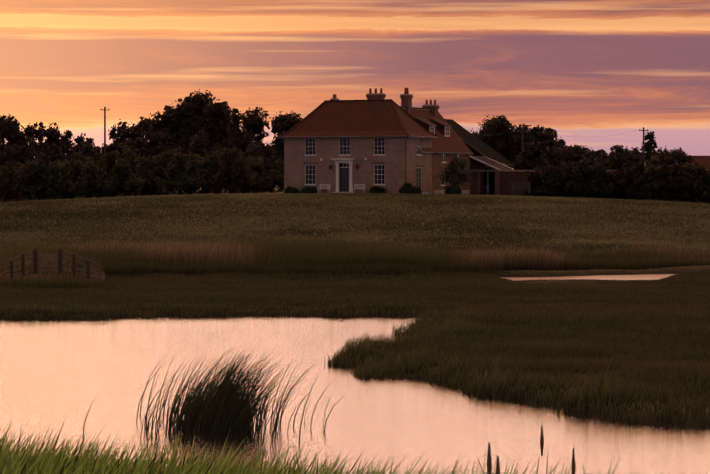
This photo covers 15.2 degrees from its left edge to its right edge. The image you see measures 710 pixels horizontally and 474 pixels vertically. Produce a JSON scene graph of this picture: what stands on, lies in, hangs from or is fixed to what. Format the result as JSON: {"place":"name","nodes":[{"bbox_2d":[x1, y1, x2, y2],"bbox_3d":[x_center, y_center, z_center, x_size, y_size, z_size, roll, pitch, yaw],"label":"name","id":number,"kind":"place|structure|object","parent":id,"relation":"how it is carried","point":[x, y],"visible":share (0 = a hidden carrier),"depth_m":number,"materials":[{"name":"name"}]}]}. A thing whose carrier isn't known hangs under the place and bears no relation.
{"place":"outdoors","nodes":[
{"label":"outdoors","id":0,"kind":"place"},
{"bbox_2d":[0,316,709,473],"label":"water","id":1,"kind":"structure","parent":0,"point":[56,373],"depth_m":60.69,"materials":[{"name":"pink liquid"}]},
{"bbox_2d":[82,345,353,452],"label":"reed clump","id":2,"kind":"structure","parent":1,"relation":"on","point":[224,406],"depth_m":54.58,"materials":[{"name":"green plant"}]},
{"bbox_2d":[0,186,709,427],"bbox_3d":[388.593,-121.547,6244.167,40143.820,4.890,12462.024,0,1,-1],"label":"ground","id":3,"kind":"structure","parent":0,"point":[663,270],"depth_m":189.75,"materials":[{"name":"green plant"}]},
{"bbox_2d":[0,164,26,201],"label":"hedge","id":4,"kind":"object","parent":3,"relation":"on","point":[8,181],"visible":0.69,"depth_m":278.62,"materials":[{"name":"green plant"}]},
{"bbox_2d":[2,161,33,201],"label":"hedge","id":5,"kind":"object","parent":3,"relation":"on","point":[16,166],"visible":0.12,"depth_m":280.33,"materials":[{"name":"green plant"}]},
{"bbox_2d":[0,113,44,159],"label":"tree","id":6,"kind":"object","parent":3,"relation":"on","point":[11,133],"visible":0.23,"depth_m":331.48,"materials":[{"name":"green plant"}]},
{"bbox_2d":[5,136,42,167],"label":"tree","id":7,"kind":"object","parent":3,"relation":"on","point":[21,156],"visible":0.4,"depth_m":308.10,"materials":[{"name":"green plant"}]},
{"bbox_2d":[11,160,47,200],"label":"hedge","id":8,"kind":"object","parent":3,"relation":"on","point":[29,176],"visible":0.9,"depth_m":269.00,"materials":[{"name":"green plant"}]},
{"bbox_2d":[31,174,63,199],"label":"hedge","id":9,"kind":"object","parent":3,"relation":"on","point":[44,184],"visible":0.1,"depth_m":272.17,"materials":[{"name":"green plant"}]},
{"bbox_2d":[28,141,67,169],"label":"tree","id":10,"kind":"object","parent":3,"relation":"on","point":[57,153],"visible":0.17,"depth_m":300.15,"materials":[{"name":"green plant"}]},
{"bbox_2d":[2,249,100,279],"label":"wooden fence","id":11,"kind":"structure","parent":3,"relation":"on","point":[59,255],"depth_m":129.94,"materials":[{"name":"brown wood"}]},
{"bbox_2d":[27,160,76,199],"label":"hedge","id":12,"kind":"object","parent":3,"relation":"on","point":[59,187],"visible":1,"depth_m":268.91,"materials":[{"name":"green plant"}]},
{"bbox_2d":[31,122,78,160],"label":"tree","id":13,"kind":"object","parent":3,"relation":"on","point":[51,134],"visible":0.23,"depth_m":327.09,"materials":[{"name":"green plant"}]},
{"bbox_2d":[57,155,84,198],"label":"hedge","id":14,"kind":"object","parent":3,"relation":"on","point":[73,175],"visible":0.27,"depth_m":274.55,"materials":[{"name":"green plant"}]},
{"bbox_2d":[70,151,101,197],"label":"hedge","id":15,"kind":"object","parent":3,"relation":"on","point":[84,158],"visible":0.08,"depth_m":278.45,"materials":[{"name":"green plant"}]},
{"bbox_2d":[72,133,100,166],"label":"tree","id":16,"kind":"object","parent":3,"relation":"on","point":[78,140],"visible":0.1,"depth_m":343.10,"materials":[{"name":"green plant"}]},
{"bbox_2d":[78,142,98,164],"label":"tree","id":17,"kind":"object","parent":3,"relation":"on","point":[87,147],"visible":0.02,"depth_m":303.92,"materials":[{"name":"green plant"}]},
{"bbox_2d":[73,161,118,197],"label":"hedge","id":18,"kind":"object","parent":3,"relation":"on","point":[94,180],"visible":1,"depth_m":270.27,"materials":[{"name":"green plant"}]},
{"bbox_2d":[100,107,105,163],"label":"pole","id":19,"kind":"object","parent":3,"relation":"on","point":[104,109],"visible":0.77,"depth_m":298.54,"materials":[{"name":"brown wood"}]},
{"bbox_2d":[97,150,119,196],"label":"hedge","id":20,"kind":"object","parent":3,"relation":"on","point":[110,159],"visible":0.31,"depth_m":281.92,"materials":[{"name":"green plant"}]},
{"bbox_2d":[94,141,129,173],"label":"tree","id":21,"kind":"object","parent":3,"relation":"on","point":[112,147],"visible":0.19,"depth_m":301.32,"materials":[{"name":"green plant"}]},
{"bbox_2d":[98,119,146,160],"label":"tree","id":22,"kind":"object","parent":3,"relation":"on","point":[123,130],"visible":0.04,"depth_m":335.36,"materials":[{"name":"green plant"}]},
{"bbox_2d":[105,158,144,196],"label":"hedge","id":23,"kind":"object","parent":3,"relation":"on","point":[126,185],"visible":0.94,"depth_m":271.27,"materials":[{"name":"green plant"}]},
{"bbox_2d":[122,146,149,195],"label":"hedge","id":24,"kind":"object","parent":3,"relation":"on","point":[128,153],"visible":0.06,"depth_m":281.53,"materials":[{"name":"green plant"}]},
{"bbox_2d":[125,137,151,173],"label":"tree","id":25,"kind":"object","parent":3,"relation":"on","point":[136,144],"visible":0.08,"depth_m":304.68,"materials":[{"name":"green plant"}]},
{"bbox_2d":[136,116,159,156],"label":"tree","id":26,"kind":"object","parent":3,"relation":"on","point":[144,124],"visible":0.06,"depth_m":328.71,"materials":[{"name":"green plant"}]},
{"bbox_2d":[135,155,165,195],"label":"hedge","id":27,"kind":"object","parent":3,"relation":"on","point":[151,187],"visible":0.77,"depth_m":277.25,"materials":[{"name":"green plant"}]},
{"bbox_2d":[145,131,176,172],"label":"tree","id":28,"kind":"object","parent":3,"relation":"on","point":[162,142],"visible":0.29,"depth_m":304.80,"materials":[{"name":"green plant"}]},
{"bbox_2d":[141,148,188,195],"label":"hedge","id":29,"kind":"object","parent":3,"relation":"on","point":[161,161],"visible":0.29,"depth_m":279.81,"materials":[{"name":"green plant"}]},
{"bbox_2d":[156,153,200,194],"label":"hedge","id":30,"kind":"object","parent":3,"relation":"on","point":[179,181],"visible":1,"depth_m":267.39,"materials":[{"name":"green plant"}]},
{"bbox_2d":[145,89,220,154],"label":"tree","id":31,"kind":"object","parent":3,"relation":"on","point":[178,121],"visible":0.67,"depth_m":318.81,"materials":[{"name":"green plant"}]},
{"bbox_2d":[177,153,207,193],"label":"hedge","id":32,"kind":"object","parent":3,"relation":"on","point":[194,162],"visible":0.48,"depth_m":270.17,"materials":[{"name":"green plant"}]},
{"bbox_2d":[177,134,209,168],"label":"tree","id":33,"kind":"object","parent":3,"relation":"on","point":[198,143],"visible":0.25,"depth_m":298.46,"materials":[{"name":"green plant"}]},
{"bbox_2d":[186,157,216,193],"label":"hedge","id":34,"kind":"object","parent":3,"relation":"on","point":[203,190],"visible":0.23,"depth_m":281.48,"materials":[{"name":"green plant"}]},
{"bbox_2d":[177,99,243,156],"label":"tree","id":35,"kind":"object","parent":3,"relation":"on","point":[215,127],"visible":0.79,"depth_m":315.81,"materials":[{"name":"green plant"}]},
{"bbox_2d":[201,148,237,192],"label":"hedge","id":36,"kind":"object","parent":3,"relation":"on","point":[212,164],"visible":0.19,"depth_m":281.25,"materials":[{"name":"green plant"}]},
{"bbox_2d":[207,146,256,193],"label":"hedge","id":37,"kind":"object","parent":3,"relation":"on","point":[225,178],"visible":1,"depth_m":268.93,"materials":[{"name":"green plant"}]},
{"bbox_2d":[212,108,256,189],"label":"tree","id":38,"kind":"object","parent":3,"relation":"on","point":[243,140],"visible":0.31,"depth_m":326.07,"materials":[{"name":"green plant"}]},
{"bbox_2d":[228,155,266,192],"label":"hedge","id":39,"kind":"object","parent":3,"relation":"on","point":[252,178],"visible":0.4,"depth_m":270.16,"materials":[{"name":"green plant"}]},
{"bbox_2d":[240,142,265,160],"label":"tree","id":40,"kind":"object","parent":3,"relation":"on","point":[252,151],"visible":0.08,"depth_m":300.82,"materials":[{"name":"green plant"}]},
{"bbox_2d":[240,107,274,161],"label":"tree","id":41,"kind":"object","parent":3,"relation":"on","point":[254,122],"visible":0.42,"depth_m":333.13,"materials":[{"name":"green plant"}]},
{"bbox_2d":[250,155,273,192],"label":"hedge","id":42,"kind":"object","parent":3,"relation":"on","point":[265,177],"visible":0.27,"depth_m":272.20,"materials":[{"name":"green plant"}]},
{"bbox_2d":[252,158,283,192],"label":"hedge","id":43,"kind":"object","parent":3,"relation":"on","point":[275,169],"visible":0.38,"depth_m":275.30,"materials":[{"name":"green plant"}]},
{"bbox_2d":[267,111,302,173],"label":"tree","id":44,"kind":"object","parent":3,"relation":"on","point":[282,124],"visible":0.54,"depth_m":342.95,"materials":[{"name":"green plant"}]},
{"bbox_2d":[284,186,298,192],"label":"planting","id":45,"kind":"object","parent":3,"relation":"on","point":[289,189],"visible":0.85,"depth_m":250.93,"materials":[{"name":"green plant"}]},
{"bbox_2d":[299,186,316,192],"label":"planting","id":46,"kind":"object","parent":3,"relation":"on","point":[309,189],"visible":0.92,"depth_m":250.13,"materials":[{"name":"green plant"}]},
{"bbox_2d":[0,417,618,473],"bbox_3d":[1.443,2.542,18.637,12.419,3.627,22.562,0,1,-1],"label":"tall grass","id":47,"kind":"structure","parent":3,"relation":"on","point":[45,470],"depth_m":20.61,"materials":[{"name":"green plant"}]},
{"bbox_2d":[0,421,682,473],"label":"bank grass","id":48,"kind":"structure","parent":3,"relation":"on","point":[6,455],"depth_m":20.05,"materials":[{"name":"green plant"}]},
{"bbox_2d":[318,184,364,192],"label":"garden benches","id":49,"kind":"object","parent":3,"relation":"on","point":[329,186],"visible":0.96,"depth_m":248.64,"materials":[{"name":"white paint"}]},
{"bbox_2d":[0,190,704,202],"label":"hedge bank","id":50,"kind":"structure","parent":3,"relation":"on","point":[26,199],"depth_m":289.70,"materials":[{"name":"green plant"}]},
{"bbox_2d":[0,235,709,288],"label":"tan reeds","id":51,"kind":"object","parent":3,"relation":"on","point":[262,252],"visible":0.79,"depth_m":149.60,"materials":[{"name":"brown plant"}]},
{"bbox_2d":[0,260,709,427],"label":"marsh grass","id":52,"kind":"structure","parent":3,"relation":"on","point":[590,312],"depth_m":96.51,"materials":[{"name":"green plant"}]},
{"bbox_2d":[277,88,438,193],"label":"house","id":53,"kind":"structure","parent":3,"relation":"on","point":[345,146],"depth_m":249.69,"materials":[{"name":"brick"}]},
{"bbox_2d":[369,186,386,192],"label":"planting","id":54,"kind":"object","parent":3,"relation":"on","point":[376,189],"visible":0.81,"depth_m":247.06,"materials":[{"name":"green plant"}]},
{"bbox_2d":[399,182,413,193],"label":"planting","id":55,"kind":"object","parent":3,"relation":"on","point":[406,188],"visible":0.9,"depth_m":246.04,"materials":[{"name":"green plant"}]},
{"bbox_2d":[413,186,421,193],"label":"planting","id":56,"kind":"object","parent":3,"relation":"on","point":[417,190],"visible":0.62,"depth_m":247.04,"materials":[{"name":"green plant"}]},
{"bbox_2d":[400,88,473,193],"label":"wing","id":57,"kind":"structure","parent":3,"relation":"on","point":[448,143],"depth_m":255.50,"materials":[{"name":"red brick"}]},
{"bbox_2d":[444,186,461,193],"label":"planting","id":58,"kind":"object","parent":3,"relation":"on","point":[448,190],"visible":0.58,"depth_m":251.24,"materials":[{"name":"green plant"}]},
{"bbox_2d":[439,157,472,193],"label":"apple tree","id":59,"kind":"object","parent":3,"relation":"on","point":[455,175],"visible":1,"depth_m":245.73,"materials":[{"name":"green plant"}]},
{"bbox_2d":[445,119,513,168],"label":"roof","id":60,"kind":"structure","parent":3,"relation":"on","point":[476,146],"depth_m":266.54,"materials":[{"name":"black"}]},
{"bbox_2d":[468,114,497,140],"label":"tree","id":61,"kind":"object","parent":3,"relation":"on","point":[480,133],"visible":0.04,"depth_m":341.11,"materials":[{"name":"green plant"}]},
{"bbox_2d":[469,155,513,194],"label":"lean to","id":62,"kind":"object","parent":3,"relation":"on","point":[484,181],"visible":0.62,"depth_m":261.64,"materials":[{"name":"brown glass"}]},
{"bbox_2d":[480,115,520,166],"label":"tree","id":63,"kind":"object","parent":3,"relation":"on","point":[500,143],"visible":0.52,"depth_m":334.17,"materials":[{"name":"green plant"}]},
{"bbox_2d":[507,123,531,153],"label":"tree","id":64,"kind":"object","parent":3,"relation":"on","point":[520,128],"visible":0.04,"depth_m":338.20,"materials":[{"name":"green plant"}]},
{"bbox_2d":[512,182,530,192],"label":"garden bench","id":65,"kind":"object","parent":3,"relation":"on","point":[513,188],"visible":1,"depth_m":252.88,"materials":[{"name":"brown wood"}]},
{"bbox_2d":[518,128,526,150],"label":"utility pole","id":66,"kind":"object","parent":3,"relation":"on","point":[522,130],"visible":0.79,"depth_m":285.56,"materials":[{"name":"brown wood"}]},
{"bbox_2d":[511,140,548,169],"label":"tree","id":67,"kind":"object","parent":3,"relation":"on","point":[531,160],"visible":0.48,"depth_m":275.28,"materials":[{"name":"green plant"}]},
{"bbox_2d":[508,124,561,167],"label":"tree","id":68,"kind":"object","parent":3,"relation":"on","point":[535,137],"visible":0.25,"depth_m":332.83,"materials":[{"name":"green plant"}]},
{"bbox_2d":[524,168,545,195],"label":"tree","id":69,"kind":"object","parent":3,"relation":"on","point":[526,193],"visible":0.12,"depth_m":255.05,"materials":[{"name":"green plant"}]},
{"bbox_2d":[525,165,557,195],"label":"shrub","id":70,"kind":"object","parent":3,"relation":"on","point":[537,176],"visible":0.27,"depth_m":253.70,"materials":[{"name":"green plant"}]},
{"bbox_2d":[535,147,571,169],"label":"tree","id":71,"kind":"object","parent":3,"relation":"on","point":[554,157],"visible":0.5,"depth_m":271.40,"materials":[{"name":"green plant"}]},
{"bbox_2d":[542,126,565,150],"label":"tree","id":72,"kind":"object","parent":3,"relation":"on","point":[562,141],"visible":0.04,"depth_m":340.86,"materials":[{"name":"green plant"}]},
{"bbox_2d":[537,161,574,196],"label":"shrub","id":73,"kind":"object","parent":3,"relation":"on","point":[554,178],"visible":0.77,"depth_m":252.51,"materials":[{"name":"green plant"}]},
{"bbox_2d":[556,145,584,168],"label":"tree","id":74,"kind":"object","parent":3,"relation":"on","point":[577,157],"visible":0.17,"depth_m":269.50,"materials":[{"name":"green plant"}]},
{"bbox_2d":[560,144,587,154],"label":"tree","id":75,"kind":"object","parent":3,"relation":"on","point":[567,148],"visible":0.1,"depth_m":328.82,"materials":[{"name":"green plant"}]},
{"bbox_2d":[565,158,611,197],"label":"shrub","id":76,"kind":"object","parent":3,"relation":"on","point":[584,169],"visible":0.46,"depth_m":251.82,"materials":[{"name":"green plant"}]},
{"bbox_2d":[585,155,601,165],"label":"tree","id":77,"kind":"object","parent":3,"relation":"on","point":[592,159],"visible":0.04,"depth_m":266.47,"materials":[{"name":"green plant"}]},
{"bbox_2d":[576,147,613,160],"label":"tree","id":78,"kind":"object","parent":3,"relation":"on","point":[588,153],"visible":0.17,"depth_m":321.27,"materials":[{"name":"green plant"}]},
{"bbox_2d":[499,169,709,197],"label":"garden wall","id":79,"kind":"structure","parent":3,"relation":"on","point":[508,179],"depth_m":258.30,"materials":[{"name":"brick"}]},
{"bbox_2d":[597,152,626,198],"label":"tree","id":80,"kind":"object","parent":3,"relation":"on","point":[615,164],"visible":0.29,"depth_m":265.32,"materials":[{"name":"green plant"}]},
{"bbox_2d":[607,168,626,198],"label":"tree","id":81,"kind":"object","parent":3,"relation":"on","point":[616,187],"visible":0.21,"depth_m":251.20,"materials":[{"name":"green plant"}]},
{"bbox_2d":[606,145,629,158],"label":"tree","id":82,"kind":"object","parent":3,"relation":"on","point":[619,149],"visible":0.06,"depth_m":320.75,"materials":[{"name":"green plant"}]},
{"bbox_2d":[615,151,648,169],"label":"tree","id":83,"kind":"object","parent":3,"relation":"on","point":[631,158],"visible":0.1,"depth_m":265.55,"materials":[{"name":"green plant"}]},
{"bbox_2d":[624,147,642,156],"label":"tree","id":84,"kind":"object","parent":3,"relation":"on","point":[637,151],"visible":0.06,"depth_m":321.34,"materials":[{"name":"green plant"}]},
{"bbox_2d":[619,161,661,199],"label":"shrub","id":85,"kind":"object","parent":3,"relation":"on","point":[639,170],"visible":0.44,"depth_m":250.16,"materials":[{"name":"green plant"}]},
{"bbox_2d":[639,127,648,162],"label":"pole","id":86,"kind":"object","parent":3,"relation":"on","point":[643,130],"visible":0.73,"depth_m":299.89,"materials":[{"name":"brown wood"}]},
{"bbox_2d":[634,165,663,199],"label":"tree","id":87,"kind":"object","parent":3,"relation":"on","point":[645,193],"visible":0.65,"depth_m":248.65,"materials":[{"name":"green plant"}]},
{"bbox_2d":[640,131,657,162],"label":"conifer tree","id":88,"kind":"object","parent":3,"relation":"on","point":[650,146],"visible":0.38,"depth_m":311.38,"materials":[{"name":"green plant"}]},
{"bbox_2d":[649,153,674,200],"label":"tree","id":89,"kind":"object","parent":3,"relation":"on","point":[662,158],"visible":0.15,"depth_m":262.88,"materials":[{"name":"green plant"}]},
{"bbox_2d":[655,145,682,155],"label":"tree","id":90,"kind":"object","parent":3,"relation":"on","point":[667,152],"visible":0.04,"depth_m":322.13,"materials":[{"name":"green plant"}]},
{"bbox_2d":[666,148,693,200],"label":"tree","id":91,"kind":"object","parent":3,"relation":"on","point":[678,157],"visible":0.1,"depth_m":261.60,"materials":[{"name":"green plant"}]},
{"bbox_2d":[651,156,709,168],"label":"outbuilding","id":92,"kind":"structure","parent":3,"relation":"on","point":[702,160],"depth_m":299.42,"materials":[{"name":"brick"}]},
{"bbox_2d":[660,162,702,201],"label":"shrub","id":93,"kind":"object","parent":3,"relation":"on","point":[679,170],"visible":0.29,"depth_m":247.69,"materials":[{"name":"green plant"}]},
{"bbox_2d":[675,162,709,202],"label":"shrub","id":94,"kind":"object","parent":3,"relation":"on","point":[694,188],"visible":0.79,"depth_m":247.28,"materials":[{"name":"green plant"}]},
{"bbox_2d":[0,0,709,167],"label":"sky","id":95,"kind":"structure","parent":0,"point":[583,70],"materials":[{"name":"orange"}]},
{"bbox_2d":[487,425,575,473],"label":"seed heads","id":96,"kind":"object","parent":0,"point":[489,465],"visible":1,"depth_m":14.68,"materials":[{"name":"brown plant"}]},
{"bbox_2d":[498,274,674,280],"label":"ditch water","id":97,"kind":"structure","parent":0,"point":[633,277],"depth_m":145.39,"materials":[{"name":"pink liquid"}]}
]}

